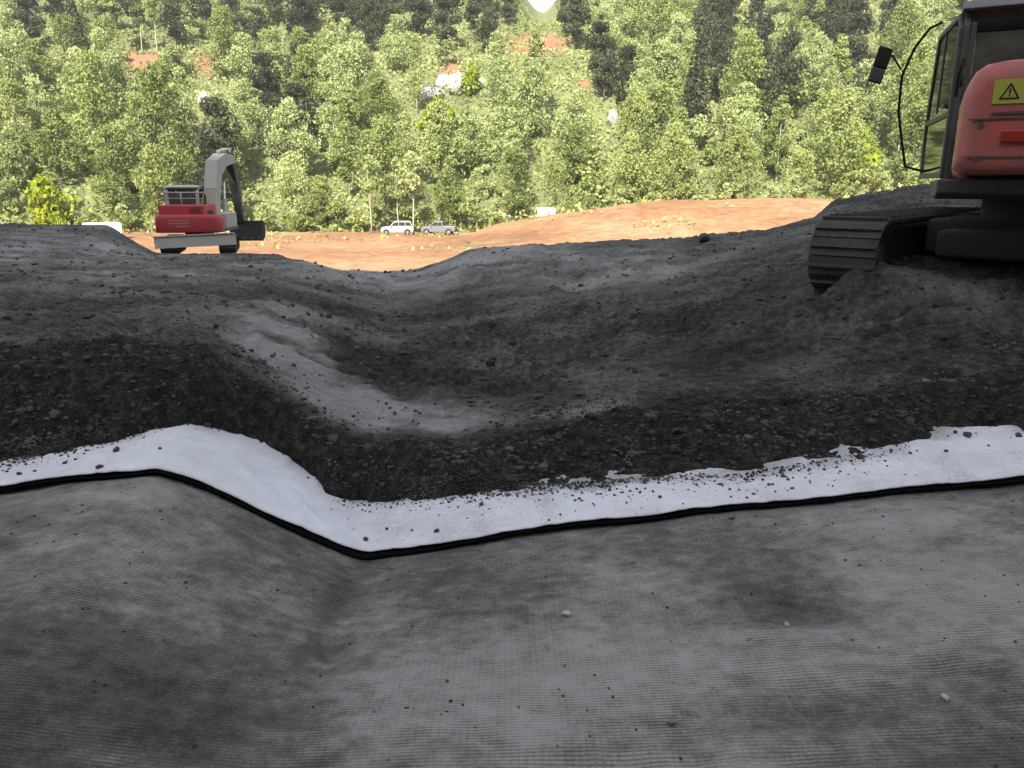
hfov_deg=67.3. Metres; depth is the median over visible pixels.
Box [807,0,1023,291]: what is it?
excavator
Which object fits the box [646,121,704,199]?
broadleaf tree
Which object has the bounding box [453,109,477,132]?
shrub
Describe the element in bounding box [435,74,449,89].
rock
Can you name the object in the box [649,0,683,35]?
broadleaf tree
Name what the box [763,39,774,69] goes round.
dark tree
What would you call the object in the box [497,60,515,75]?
shrub
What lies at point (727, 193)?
shrub
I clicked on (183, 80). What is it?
poplar tree
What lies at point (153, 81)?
broadleaf tree
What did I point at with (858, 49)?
dark tree
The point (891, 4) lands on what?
conifer
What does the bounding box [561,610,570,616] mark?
stone
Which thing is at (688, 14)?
shrub
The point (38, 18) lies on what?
shrub
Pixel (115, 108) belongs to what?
shrub
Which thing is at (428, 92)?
rock
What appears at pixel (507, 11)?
dark tree
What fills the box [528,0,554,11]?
sky
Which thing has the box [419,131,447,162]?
shrub
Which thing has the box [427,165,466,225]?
broadleaf tree
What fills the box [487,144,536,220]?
broadleaf tree
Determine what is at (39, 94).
broadleaf tree
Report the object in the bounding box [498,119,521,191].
poplar tree
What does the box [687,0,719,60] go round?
dark tree
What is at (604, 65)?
dark tree
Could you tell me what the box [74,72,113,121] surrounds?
broadleaf tree
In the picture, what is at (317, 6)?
dark tree
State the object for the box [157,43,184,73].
shrub
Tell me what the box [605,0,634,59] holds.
broadleaf tree
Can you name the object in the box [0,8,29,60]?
broadleaf tree
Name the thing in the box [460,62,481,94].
shrub
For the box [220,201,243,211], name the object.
shrub
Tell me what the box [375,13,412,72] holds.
broadleaf tree
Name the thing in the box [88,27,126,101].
broadleaf tree
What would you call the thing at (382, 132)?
broadleaf tree
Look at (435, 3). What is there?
dark tree
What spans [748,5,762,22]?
poplar tree
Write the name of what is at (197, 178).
dark tree
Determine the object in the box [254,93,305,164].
broadleaf tree
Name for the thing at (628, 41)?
shrub
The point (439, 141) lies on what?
broadleaf tree
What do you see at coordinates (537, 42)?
poplar tree
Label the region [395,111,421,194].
poplar tree
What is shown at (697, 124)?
shrub
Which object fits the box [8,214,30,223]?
shrub
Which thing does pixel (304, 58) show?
broadleaf tree
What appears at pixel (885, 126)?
broadleaf tree
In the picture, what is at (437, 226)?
pickup truck
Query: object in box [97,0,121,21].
slender tree
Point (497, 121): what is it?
broadleaf tree
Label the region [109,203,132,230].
shrub
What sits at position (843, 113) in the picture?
broadleaf tree
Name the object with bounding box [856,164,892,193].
shrub
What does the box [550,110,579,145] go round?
shrub
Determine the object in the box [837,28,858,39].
shrub
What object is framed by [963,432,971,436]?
stone
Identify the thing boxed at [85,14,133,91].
broadleaf tree
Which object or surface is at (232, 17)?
broadleaf tree
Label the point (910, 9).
broadleaf tree
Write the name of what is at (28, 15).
dark tree
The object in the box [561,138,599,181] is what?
shrub
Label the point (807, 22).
poplar tree
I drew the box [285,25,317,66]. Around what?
broadleaf tree
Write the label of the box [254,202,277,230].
shrub
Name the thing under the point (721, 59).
dark tree
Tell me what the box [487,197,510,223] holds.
shrub
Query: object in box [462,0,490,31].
dark tree
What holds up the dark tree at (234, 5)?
on the hillside
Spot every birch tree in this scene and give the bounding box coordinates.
[355,154,383,232]
[384,156,406,220]
[395,150,424,234]
[467,167,487,229]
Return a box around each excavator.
[152,148,265,253]
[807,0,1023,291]
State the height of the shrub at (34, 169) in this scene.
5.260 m
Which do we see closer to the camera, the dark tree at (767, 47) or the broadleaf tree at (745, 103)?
the broadleaf tree at (745, 103)
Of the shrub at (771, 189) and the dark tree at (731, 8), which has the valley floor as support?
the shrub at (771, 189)
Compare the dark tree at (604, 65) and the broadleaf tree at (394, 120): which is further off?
the dark tree at (604, 65)
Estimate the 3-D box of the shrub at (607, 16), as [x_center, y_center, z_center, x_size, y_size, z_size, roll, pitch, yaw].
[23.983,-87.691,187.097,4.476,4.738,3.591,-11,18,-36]
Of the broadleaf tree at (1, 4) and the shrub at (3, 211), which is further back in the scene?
the broadleaf tree at (1, 4)
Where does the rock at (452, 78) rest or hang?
on the hillside
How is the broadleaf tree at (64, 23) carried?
on the hillside
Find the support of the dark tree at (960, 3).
on the hillside
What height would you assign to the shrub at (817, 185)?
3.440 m
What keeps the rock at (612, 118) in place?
on the hillside
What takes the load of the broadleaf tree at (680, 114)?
on the hillside
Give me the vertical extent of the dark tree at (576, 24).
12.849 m
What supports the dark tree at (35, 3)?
on the hillside
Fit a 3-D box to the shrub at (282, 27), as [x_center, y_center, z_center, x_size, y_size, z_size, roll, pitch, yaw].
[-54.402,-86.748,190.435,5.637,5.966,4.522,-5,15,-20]
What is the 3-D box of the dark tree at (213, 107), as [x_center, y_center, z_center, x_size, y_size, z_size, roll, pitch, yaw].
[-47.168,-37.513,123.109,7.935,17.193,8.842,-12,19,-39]
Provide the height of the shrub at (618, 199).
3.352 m
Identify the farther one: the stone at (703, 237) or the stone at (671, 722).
the stone at (703, 237)
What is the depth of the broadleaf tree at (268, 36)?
166.13 m
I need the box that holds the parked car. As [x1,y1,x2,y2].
[380,221,413,234]
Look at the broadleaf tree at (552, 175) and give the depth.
114.10 m
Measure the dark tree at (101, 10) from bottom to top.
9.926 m
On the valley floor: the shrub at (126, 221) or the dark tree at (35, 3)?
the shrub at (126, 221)
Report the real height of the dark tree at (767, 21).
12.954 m
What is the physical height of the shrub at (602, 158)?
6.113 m
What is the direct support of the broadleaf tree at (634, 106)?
on the hillside
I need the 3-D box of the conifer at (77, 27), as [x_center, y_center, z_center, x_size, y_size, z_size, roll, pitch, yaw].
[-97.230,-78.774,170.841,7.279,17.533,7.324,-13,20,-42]
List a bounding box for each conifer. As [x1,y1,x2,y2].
[61,0,90,62]
[681,26,714,133]
[756,16,765,45]
[818,0,840,41]
[835,0,853,29]
[879,0,900,31]
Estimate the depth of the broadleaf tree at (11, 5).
177.68 m
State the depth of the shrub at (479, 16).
183.81 m
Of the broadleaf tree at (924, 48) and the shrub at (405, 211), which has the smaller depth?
the shrub at (405, 211)
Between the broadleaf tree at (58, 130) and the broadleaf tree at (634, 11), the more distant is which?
the broadleaf tree at (634, 11)
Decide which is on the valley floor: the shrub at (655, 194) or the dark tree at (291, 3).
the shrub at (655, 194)
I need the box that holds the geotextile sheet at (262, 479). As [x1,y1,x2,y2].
[0,424,1023,558]
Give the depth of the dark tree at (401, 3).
192.44 m
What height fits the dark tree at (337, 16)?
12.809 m
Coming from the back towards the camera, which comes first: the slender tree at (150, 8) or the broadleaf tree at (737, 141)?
the slender tree at (150, 8)
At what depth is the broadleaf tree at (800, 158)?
113.71 m
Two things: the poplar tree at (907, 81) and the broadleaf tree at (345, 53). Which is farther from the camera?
the broadleaf tree at (345, 53)
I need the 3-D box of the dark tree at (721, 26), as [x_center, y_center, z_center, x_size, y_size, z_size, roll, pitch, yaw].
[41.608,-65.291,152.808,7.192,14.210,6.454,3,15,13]
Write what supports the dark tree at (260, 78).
on the hillside
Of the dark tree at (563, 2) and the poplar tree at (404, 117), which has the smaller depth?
the poplar tree at (404, 117)
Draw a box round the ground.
[0,184,1023,501]
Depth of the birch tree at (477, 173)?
112.17 m
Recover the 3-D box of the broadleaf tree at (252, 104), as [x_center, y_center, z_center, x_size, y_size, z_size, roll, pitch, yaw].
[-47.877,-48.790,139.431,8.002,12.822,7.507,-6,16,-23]
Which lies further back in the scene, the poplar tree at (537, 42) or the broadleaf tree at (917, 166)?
the poplar tree at (537, 42)
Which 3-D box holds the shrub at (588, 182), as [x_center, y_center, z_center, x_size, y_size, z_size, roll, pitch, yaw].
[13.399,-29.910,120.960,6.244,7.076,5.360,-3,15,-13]
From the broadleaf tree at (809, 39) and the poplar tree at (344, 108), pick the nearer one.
the poplar tree at (344, 108)
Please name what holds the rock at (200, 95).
on the hillside
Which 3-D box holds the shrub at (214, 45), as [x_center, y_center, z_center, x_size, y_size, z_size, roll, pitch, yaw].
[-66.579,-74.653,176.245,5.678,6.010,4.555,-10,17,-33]
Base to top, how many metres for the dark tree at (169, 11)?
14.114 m
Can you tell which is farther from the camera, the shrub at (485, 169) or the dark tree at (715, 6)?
the dark tree at (715, 6)
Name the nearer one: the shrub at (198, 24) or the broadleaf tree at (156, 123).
the broadleaf tree at (156, 123)
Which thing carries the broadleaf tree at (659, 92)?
on the hillside
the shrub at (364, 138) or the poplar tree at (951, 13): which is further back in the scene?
the poplar tree at (951, 13)
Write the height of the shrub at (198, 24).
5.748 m
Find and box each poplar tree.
[0,80,10,143]
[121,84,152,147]
[167,65,199,170]
[320,96,347,178]
[328,92,363,199]
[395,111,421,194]
[404,32,428,113]
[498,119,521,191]
[519,28,551,112]
[674,34,694,103]
[738,112,761,196]
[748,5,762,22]
[764,94,794,186]
[786,0,807,36]
[796,16,812,52]
[815,46,839,107]
[820,34,856,138]
[885,51,923,167]
[925,0,942,41]
[935,0,960,48]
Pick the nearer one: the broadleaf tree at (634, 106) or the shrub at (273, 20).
the broadleaf tree at (634, 106)
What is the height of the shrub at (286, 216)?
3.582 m
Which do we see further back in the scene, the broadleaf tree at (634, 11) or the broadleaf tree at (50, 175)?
the broadleaf tree at (634, 11)
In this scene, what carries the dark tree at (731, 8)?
on the hillside
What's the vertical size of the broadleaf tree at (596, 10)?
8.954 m
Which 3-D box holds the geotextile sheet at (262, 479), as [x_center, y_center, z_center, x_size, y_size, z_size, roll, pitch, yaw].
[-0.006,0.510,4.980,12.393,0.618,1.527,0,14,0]
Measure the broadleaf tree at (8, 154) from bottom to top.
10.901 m
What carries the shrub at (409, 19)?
on the hillside
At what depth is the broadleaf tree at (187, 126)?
137.87 m
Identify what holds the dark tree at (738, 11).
on the hillside
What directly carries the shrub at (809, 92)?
on the hillside
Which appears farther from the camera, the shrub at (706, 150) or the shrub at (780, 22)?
the shrub at (780, 22)
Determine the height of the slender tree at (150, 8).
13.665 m
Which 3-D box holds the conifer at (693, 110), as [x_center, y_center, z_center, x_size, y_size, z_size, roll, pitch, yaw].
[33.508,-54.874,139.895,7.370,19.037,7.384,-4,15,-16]
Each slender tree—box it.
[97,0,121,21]
[128,2,144,54]
[141,0,161,57]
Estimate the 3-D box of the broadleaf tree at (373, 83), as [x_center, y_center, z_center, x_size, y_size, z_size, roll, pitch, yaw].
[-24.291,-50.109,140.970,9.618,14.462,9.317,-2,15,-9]
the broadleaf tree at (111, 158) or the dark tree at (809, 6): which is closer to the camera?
the broadleaf tree at (111, 158)
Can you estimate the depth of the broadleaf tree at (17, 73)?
146.95 m
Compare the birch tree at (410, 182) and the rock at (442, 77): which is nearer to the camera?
the birch tree at (410, 182)
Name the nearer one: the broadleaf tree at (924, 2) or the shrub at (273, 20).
the broadleaf tree at (924, 2)
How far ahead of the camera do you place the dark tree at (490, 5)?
197.23 m
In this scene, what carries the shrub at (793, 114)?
on the hillside
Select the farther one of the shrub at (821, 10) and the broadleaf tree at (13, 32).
the shrub at (821, 10)
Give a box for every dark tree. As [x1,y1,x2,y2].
[9,0,46,38]
[29,0,38,9]
[42,0,67,18]
[90,0,118,23]
[115,0,144,28]
[155,0,186,44]
[180,144,247,216]
[183,0,212,26]
[193,93,241,198]
[216,0,245,30]
[244,16,279,52]
[246,6,270,40]
[247,50,280,121]
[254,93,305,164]
[259,0,285,27]
[262,0,284,8]
[276,81,319,148]
[282,40,318,101]
[283,0,316,43]
[285,0,321,31]
[302,0,318,20]
[323,11,356,49]
[325,0,348,12]
[342,0,367,26]
[354,0,381,47]
[364,0,400,36]
[373,0,403,45]
[392,0,404,12]
[403,0,433,38]
[429,0,463,50]
[433,0,443,25]
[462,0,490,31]
[465,0,493,8]
[470,8,501,50]
[498,0,519,25]
[554,0,571,24]
[556,0,591,49]
[583,20,616,69]
[588,34,621,102]
[612,44,639,106]
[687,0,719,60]
[694,0,734,46]
[704,16,737,68]
[707,51,735,107]
[711,0,739,37]
[721,0,742,23]
[740,0,779,35]
[750,30,776,79]
[754,70,785,133]
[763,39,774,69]
[767,30,809,103]
[792,0,820,18]
[835,0,876,46]
[835,30,875,87]
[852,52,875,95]
[878,0,908,31]
[953,0,973,9]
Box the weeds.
[122,195,759,252]
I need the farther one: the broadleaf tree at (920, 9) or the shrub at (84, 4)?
the shrub at (84, 4)
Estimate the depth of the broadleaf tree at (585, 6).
194.56 m
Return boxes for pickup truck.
[421,221,457,234]
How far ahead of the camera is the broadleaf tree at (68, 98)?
134.81 m
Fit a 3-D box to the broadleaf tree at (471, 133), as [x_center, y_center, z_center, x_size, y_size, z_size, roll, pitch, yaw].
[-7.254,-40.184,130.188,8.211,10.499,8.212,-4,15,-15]
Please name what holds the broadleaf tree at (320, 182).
on the valley floor
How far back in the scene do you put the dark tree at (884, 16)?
179.09 m
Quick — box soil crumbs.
[0,361,1023,534]
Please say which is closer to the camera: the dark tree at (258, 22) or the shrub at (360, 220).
the shrub at (360, 220)
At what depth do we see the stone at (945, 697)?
2.69 m
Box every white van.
[82,222,121,232]
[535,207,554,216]
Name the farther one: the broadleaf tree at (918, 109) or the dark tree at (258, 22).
the dark tree at (258, 22)
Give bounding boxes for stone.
[53,260,67,268]
[113,446,119,451]
[203,422,211,426]
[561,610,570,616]
[666,718,676,726]
[698,233,709,242]
[728,514,734,518]
[940,694,949,700]
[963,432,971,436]
[1015,432,1022,436]
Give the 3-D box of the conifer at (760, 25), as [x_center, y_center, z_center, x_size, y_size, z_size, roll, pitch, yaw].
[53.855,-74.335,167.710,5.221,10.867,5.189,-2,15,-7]
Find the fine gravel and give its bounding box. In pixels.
[3,481,1023,766]
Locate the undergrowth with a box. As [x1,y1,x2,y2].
[0,0,971,232]
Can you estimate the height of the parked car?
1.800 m
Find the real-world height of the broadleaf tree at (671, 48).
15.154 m
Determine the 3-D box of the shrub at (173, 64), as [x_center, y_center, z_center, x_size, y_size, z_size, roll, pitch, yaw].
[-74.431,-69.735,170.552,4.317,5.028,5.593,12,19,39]
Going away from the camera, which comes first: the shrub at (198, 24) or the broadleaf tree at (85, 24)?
the broadleaf tree at (85, 24)
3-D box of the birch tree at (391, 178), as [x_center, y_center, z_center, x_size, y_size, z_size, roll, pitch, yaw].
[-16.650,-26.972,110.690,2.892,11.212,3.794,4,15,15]
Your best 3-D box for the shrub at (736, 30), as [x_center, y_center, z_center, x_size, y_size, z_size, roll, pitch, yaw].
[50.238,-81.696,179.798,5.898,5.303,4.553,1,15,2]
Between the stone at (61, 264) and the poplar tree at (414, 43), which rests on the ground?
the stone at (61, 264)
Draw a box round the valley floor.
[122,198,834,271]
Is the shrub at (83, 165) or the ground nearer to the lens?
the ground
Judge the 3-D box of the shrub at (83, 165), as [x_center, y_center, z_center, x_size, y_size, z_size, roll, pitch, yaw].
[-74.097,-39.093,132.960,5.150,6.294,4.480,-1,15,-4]
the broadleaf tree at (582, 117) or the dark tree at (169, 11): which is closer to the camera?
the broadleaf tree at (582, 117)
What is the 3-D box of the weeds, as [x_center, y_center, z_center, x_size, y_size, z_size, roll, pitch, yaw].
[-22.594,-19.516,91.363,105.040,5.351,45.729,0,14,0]
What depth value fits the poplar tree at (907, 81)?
130.28 m
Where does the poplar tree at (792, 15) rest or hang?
on the hillside
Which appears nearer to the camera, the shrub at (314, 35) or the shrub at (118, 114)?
the shrub at (118, 114)
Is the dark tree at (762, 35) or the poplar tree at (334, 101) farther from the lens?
the dark tree at (762, 35)
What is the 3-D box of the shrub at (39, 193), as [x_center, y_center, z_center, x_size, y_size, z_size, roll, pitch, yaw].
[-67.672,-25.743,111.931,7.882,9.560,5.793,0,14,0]
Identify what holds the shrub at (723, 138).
on the hillside
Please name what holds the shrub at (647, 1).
on the hillside
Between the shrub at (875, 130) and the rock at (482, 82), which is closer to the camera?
the shrub at (875, 130)
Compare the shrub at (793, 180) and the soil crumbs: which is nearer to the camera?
the soil crumbs
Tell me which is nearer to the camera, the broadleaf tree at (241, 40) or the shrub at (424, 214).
the shrub at (424, 214)
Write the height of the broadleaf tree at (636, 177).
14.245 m
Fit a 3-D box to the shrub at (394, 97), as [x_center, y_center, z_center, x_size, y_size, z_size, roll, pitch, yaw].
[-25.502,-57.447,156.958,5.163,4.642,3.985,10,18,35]
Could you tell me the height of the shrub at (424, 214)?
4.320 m
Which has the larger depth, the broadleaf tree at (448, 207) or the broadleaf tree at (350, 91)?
the broadleaf tree at (350, 91)
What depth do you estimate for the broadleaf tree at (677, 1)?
179.56 m
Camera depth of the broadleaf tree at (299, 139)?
125.12 m
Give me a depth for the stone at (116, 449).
4.61 m
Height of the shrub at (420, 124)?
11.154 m
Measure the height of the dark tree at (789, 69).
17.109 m
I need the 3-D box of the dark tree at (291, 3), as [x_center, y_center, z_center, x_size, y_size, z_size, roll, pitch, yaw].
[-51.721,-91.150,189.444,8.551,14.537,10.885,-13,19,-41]
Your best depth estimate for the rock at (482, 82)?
160.82 m
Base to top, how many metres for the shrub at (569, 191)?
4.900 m
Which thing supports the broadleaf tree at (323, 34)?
on the hillside
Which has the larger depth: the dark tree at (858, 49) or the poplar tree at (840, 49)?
the dark tree at (858, 49)
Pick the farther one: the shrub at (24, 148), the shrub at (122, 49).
the shrub at (122, 49)
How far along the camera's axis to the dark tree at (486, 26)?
174.90 m
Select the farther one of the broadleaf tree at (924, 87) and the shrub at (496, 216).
the broadleaf tree at (924, 87)
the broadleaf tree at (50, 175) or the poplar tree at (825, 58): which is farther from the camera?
the poplar tree at (825, 58)
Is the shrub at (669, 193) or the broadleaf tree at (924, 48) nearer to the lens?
the shrub at (669, 193)
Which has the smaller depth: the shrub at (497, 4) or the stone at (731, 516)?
the stone at (731, 516)
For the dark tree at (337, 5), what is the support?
on the hillside
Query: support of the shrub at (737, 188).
on the valley floor
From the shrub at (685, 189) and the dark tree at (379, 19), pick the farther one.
the dark tree at (379, 19)
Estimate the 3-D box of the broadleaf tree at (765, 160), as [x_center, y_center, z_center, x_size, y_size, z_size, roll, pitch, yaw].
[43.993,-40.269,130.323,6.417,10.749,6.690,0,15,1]
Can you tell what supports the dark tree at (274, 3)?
on the hillside
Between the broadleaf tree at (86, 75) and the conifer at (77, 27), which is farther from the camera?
the conifer at (77, 27)
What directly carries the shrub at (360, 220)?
on the valley floor
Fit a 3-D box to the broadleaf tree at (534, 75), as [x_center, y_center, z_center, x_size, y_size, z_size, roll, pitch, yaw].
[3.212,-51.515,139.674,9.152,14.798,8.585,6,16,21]
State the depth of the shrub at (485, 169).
123.27 m
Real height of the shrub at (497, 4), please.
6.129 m
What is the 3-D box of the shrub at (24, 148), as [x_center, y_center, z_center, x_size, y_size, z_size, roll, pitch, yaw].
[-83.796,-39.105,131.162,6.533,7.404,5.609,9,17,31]
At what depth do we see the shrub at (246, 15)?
200.37 m
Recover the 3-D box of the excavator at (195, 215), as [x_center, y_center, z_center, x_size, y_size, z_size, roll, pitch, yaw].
[-12.699,-7.838,32.321,3.541,4.212,7.702,-1,15,-5]
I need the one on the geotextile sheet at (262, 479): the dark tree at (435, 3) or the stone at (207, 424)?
the stone at (207, 424)
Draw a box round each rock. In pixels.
[197,92,212,104]
[420,85,444,100]
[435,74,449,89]
[446,72,466,94]
[477,77,484,88]
[606,109,619,127]
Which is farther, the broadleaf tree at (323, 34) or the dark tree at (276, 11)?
the dark tree at (276, 11)
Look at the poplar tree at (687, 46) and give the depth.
143.42 m
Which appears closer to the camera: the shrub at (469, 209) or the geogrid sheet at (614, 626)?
the geogrid sheet at (614, 626)
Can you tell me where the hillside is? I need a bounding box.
[0,0,972,232]
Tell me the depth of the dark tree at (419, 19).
185.16 m
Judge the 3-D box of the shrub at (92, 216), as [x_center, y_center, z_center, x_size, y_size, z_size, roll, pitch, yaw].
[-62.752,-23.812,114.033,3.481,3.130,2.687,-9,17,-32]
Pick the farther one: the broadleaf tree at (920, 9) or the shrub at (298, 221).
the broadleaf tree at (920, 9)
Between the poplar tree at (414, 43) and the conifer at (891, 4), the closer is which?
the poplar tree at (414, 43)
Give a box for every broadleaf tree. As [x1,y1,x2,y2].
[0,1,17,21]
[0,7,30,75]
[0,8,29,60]
[0,27,31,119]
[0,74,38,154]
[0,126,32,187]
[0,163,20,215]
[1,0,25,28]
[10,72,63,144]
[21,38,57,91]
[28,106,87,187]
[40,171,73,207]
[48,11,87,76]
[49,61,98,153]
[55,46,102,115]
[64,46,123,164]
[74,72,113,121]
[75,9,93,50]
[79,122,135,217]
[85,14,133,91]
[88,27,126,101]
[94,119,148,193]
[119,56,196,184]
[121,73,165,143]
[127,143,181,216]
[158,93,196,147]
[199,4,241,79]
[218,103,253,165]
[219,4,242,51]
[221,32,273,115]
[223,77,270,147]
[253,26,286,71]
[261,96,321,180]
[264,42,289,99]
[270,150,315,215]
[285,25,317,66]
[288,43,328,125]
[301,175,335,225]
[310,27,348,80]
[313,52,352,132]
[323,17,369,101]
[329,84,370,153]
[350,31,375,83]
[351,114,414,222]
[355,68,404,130]
[359,68,393,126]
[367,114,411,174]
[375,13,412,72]
[417,99,470,182]
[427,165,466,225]
[449,114,492,174]
[478,83,531,171]
[480,30,519,105]
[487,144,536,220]
[505,57,552,137]
[539,156,579,213]
[551,122,598,189]
[557,86,602,147]
[571,0,592,12]
[586,0,606,30]
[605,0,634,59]
[606,130,655,203]
[608,0,642,36]
[611,88,662,200]
[624,56,673,133]
[632,0,684,75]
[637,79,680,164]
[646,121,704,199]
[647,0,684,24]
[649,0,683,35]
[651,12,699,87]
[656,106,698,182]
[674,0,695,14]
[705,124,769,199]
[715,27,774,130]
[717,81,767,158]
[755,113,795,175]
[775,145,818,197]
[776,0,800,11]
[792,29,829,83]
[797,89,839,173]
[800,31,837,104]
[806,85,879,198]
[844,58,889,122]
[867,60,912,140]
[875,0,934,73]
[881,95,927,187]
[890,0,931,56]
[900,164,939,186]
[903,36,934,101]
[906,73,932,150]
[914,49,935,85]
[921,0,945,21]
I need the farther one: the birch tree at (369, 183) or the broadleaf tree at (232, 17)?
the broadleaf tree at (232, 17)
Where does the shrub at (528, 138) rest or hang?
on the hillside
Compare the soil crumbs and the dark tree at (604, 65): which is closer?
the soil crumbs
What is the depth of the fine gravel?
3.19 m
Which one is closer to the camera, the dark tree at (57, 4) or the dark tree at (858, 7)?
the dark tree at (858, 7)
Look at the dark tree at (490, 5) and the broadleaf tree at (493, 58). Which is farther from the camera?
the dark tree at (490, 5)
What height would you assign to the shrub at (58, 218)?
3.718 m
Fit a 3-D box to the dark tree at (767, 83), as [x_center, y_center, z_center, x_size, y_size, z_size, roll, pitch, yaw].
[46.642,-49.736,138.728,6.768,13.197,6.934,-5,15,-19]
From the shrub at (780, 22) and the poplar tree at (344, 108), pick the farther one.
the shrub at (780, 22)
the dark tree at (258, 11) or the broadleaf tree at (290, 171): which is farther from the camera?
the dark tree at (258, 11)
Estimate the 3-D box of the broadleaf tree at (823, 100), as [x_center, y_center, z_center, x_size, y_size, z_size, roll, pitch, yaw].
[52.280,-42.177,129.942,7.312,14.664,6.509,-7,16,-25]
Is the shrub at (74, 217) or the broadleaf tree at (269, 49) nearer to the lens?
the shrub at (74, 217)
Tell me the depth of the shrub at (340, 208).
114.26 m
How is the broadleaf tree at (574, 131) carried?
on the hillside
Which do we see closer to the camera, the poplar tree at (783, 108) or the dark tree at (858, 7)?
the poplar tree at (783, 108)
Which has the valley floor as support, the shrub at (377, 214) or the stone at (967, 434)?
the shrub at (377, 214)
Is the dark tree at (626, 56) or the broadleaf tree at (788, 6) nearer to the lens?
the dark tree at (626, 56)
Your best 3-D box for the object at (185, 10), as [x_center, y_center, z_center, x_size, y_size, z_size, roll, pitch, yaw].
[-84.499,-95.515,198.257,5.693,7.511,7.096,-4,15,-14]
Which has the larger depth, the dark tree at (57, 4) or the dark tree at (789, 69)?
the dark tree at (57, 4)
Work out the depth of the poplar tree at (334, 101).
128.97 m
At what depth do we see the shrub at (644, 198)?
116.23 m
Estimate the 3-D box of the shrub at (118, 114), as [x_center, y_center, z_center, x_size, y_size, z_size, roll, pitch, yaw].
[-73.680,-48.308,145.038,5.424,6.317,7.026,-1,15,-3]
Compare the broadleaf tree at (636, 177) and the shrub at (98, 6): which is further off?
the shrub at (98, 6)
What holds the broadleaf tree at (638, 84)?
on the hillside
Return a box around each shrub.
[0,133,35,170]
[0,205,5,222]
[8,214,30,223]
[13,157,48,180]
[22,9,47,27]
[24,173,81,224]
[49,210,67,224]
[59,206,81,224]
[69,139,98,170]
[70,0,90,12]
[76,213,101,223]
[92,0,119,13]
[105,100,123,116]
[108,111,129,135]
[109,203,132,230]
[111,44,124,58]
[116,209,147,231]
[128,28,145,45]
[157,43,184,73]
[163,58,188,76]
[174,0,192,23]
[191,19,210,39]
[207,44,229,55]
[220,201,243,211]
[231,5,252,23]
[238,11,255,27]
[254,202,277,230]
[266,6,280,24]
[275,211,293,231]
[280,21,291,30]
[290,210,313,231]
[308,33,321,53]
[324,198,351,231]
[329,154,358,173]
[345,209,370,231]
[349,128,377,169]
[366,207,384,231]
[386,90,396,106]
[392,203,420,222]
[407,9,432,28]
[415,93,455,143]
[417,207,441,232]
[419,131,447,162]
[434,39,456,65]
[439,212,455,225]
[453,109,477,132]
[458,198,489,232]
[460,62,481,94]
[471,164,501,198]
[474,13,493,39]
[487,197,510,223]
[493,0,503,11]
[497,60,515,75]
[515,119,534,145]
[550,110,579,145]
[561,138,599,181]
[561,184,590,210]
[572,153,607,196]
[579,171,615,207]
[583,194,599,208]
[591,144,606,171]
[602,13,616,22]
[613,188,629,205]
[620,38,645,58]
[634,187,665,202]
[639,118,665,148]
[640,0,650,7]
[646,180,663,199]
[661,60,682,86]
[662,188,678,199]
[675,178,698,198]
[681,10,692,24]
[684,178,709,199]
[689,114,715,146]
[697,142,721,163]
[717,124,734,143]
[720,182,732,199]
[724,177,749,198]
[731,23,739,37]
[761,183,781,197]
[764,6,783,32]
[774,75,807,117]
[783,175,806,197]
[787,131,807,159]
[788,85,811,104]
[800,180,824,198]
[808,2,826,27]
[829,180,851,198]
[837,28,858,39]
[840,69,863,87]
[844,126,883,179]
[849,105,869,129]
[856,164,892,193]
[867,121,880,141]
[870,170,896,192]
[903,173,928,186]
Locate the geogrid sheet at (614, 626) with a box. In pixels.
[0,474,1023,767]
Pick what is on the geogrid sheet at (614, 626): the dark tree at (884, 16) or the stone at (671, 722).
the stone at (671, 722)
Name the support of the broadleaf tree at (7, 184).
on the hillside
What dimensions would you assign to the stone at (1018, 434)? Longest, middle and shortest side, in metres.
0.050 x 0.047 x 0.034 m
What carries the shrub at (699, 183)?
on the valley floor
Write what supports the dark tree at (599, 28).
on the hillside
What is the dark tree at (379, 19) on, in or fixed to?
on the hillside
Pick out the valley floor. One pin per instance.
(393, 252)
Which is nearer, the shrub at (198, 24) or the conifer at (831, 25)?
the conifer at (831, 25)
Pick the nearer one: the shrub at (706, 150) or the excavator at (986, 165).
the excavator at (986, 165)
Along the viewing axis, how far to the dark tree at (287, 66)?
152.28 m
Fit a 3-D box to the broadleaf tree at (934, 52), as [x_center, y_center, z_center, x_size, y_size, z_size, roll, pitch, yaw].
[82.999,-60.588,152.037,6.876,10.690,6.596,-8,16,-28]
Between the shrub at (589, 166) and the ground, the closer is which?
the ground
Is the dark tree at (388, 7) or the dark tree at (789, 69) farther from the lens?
the dark tree at (388, 7)
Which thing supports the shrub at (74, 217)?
on the valley floor
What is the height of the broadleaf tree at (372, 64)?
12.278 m
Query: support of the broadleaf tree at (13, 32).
on the hillside
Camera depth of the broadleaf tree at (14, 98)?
130.27 m
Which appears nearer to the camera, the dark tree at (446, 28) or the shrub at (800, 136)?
the shrub at (800, 136)
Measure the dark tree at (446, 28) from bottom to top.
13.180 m
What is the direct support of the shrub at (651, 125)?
on the hillside
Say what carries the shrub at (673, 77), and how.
on the hillside
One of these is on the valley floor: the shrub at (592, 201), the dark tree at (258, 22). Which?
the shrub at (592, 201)

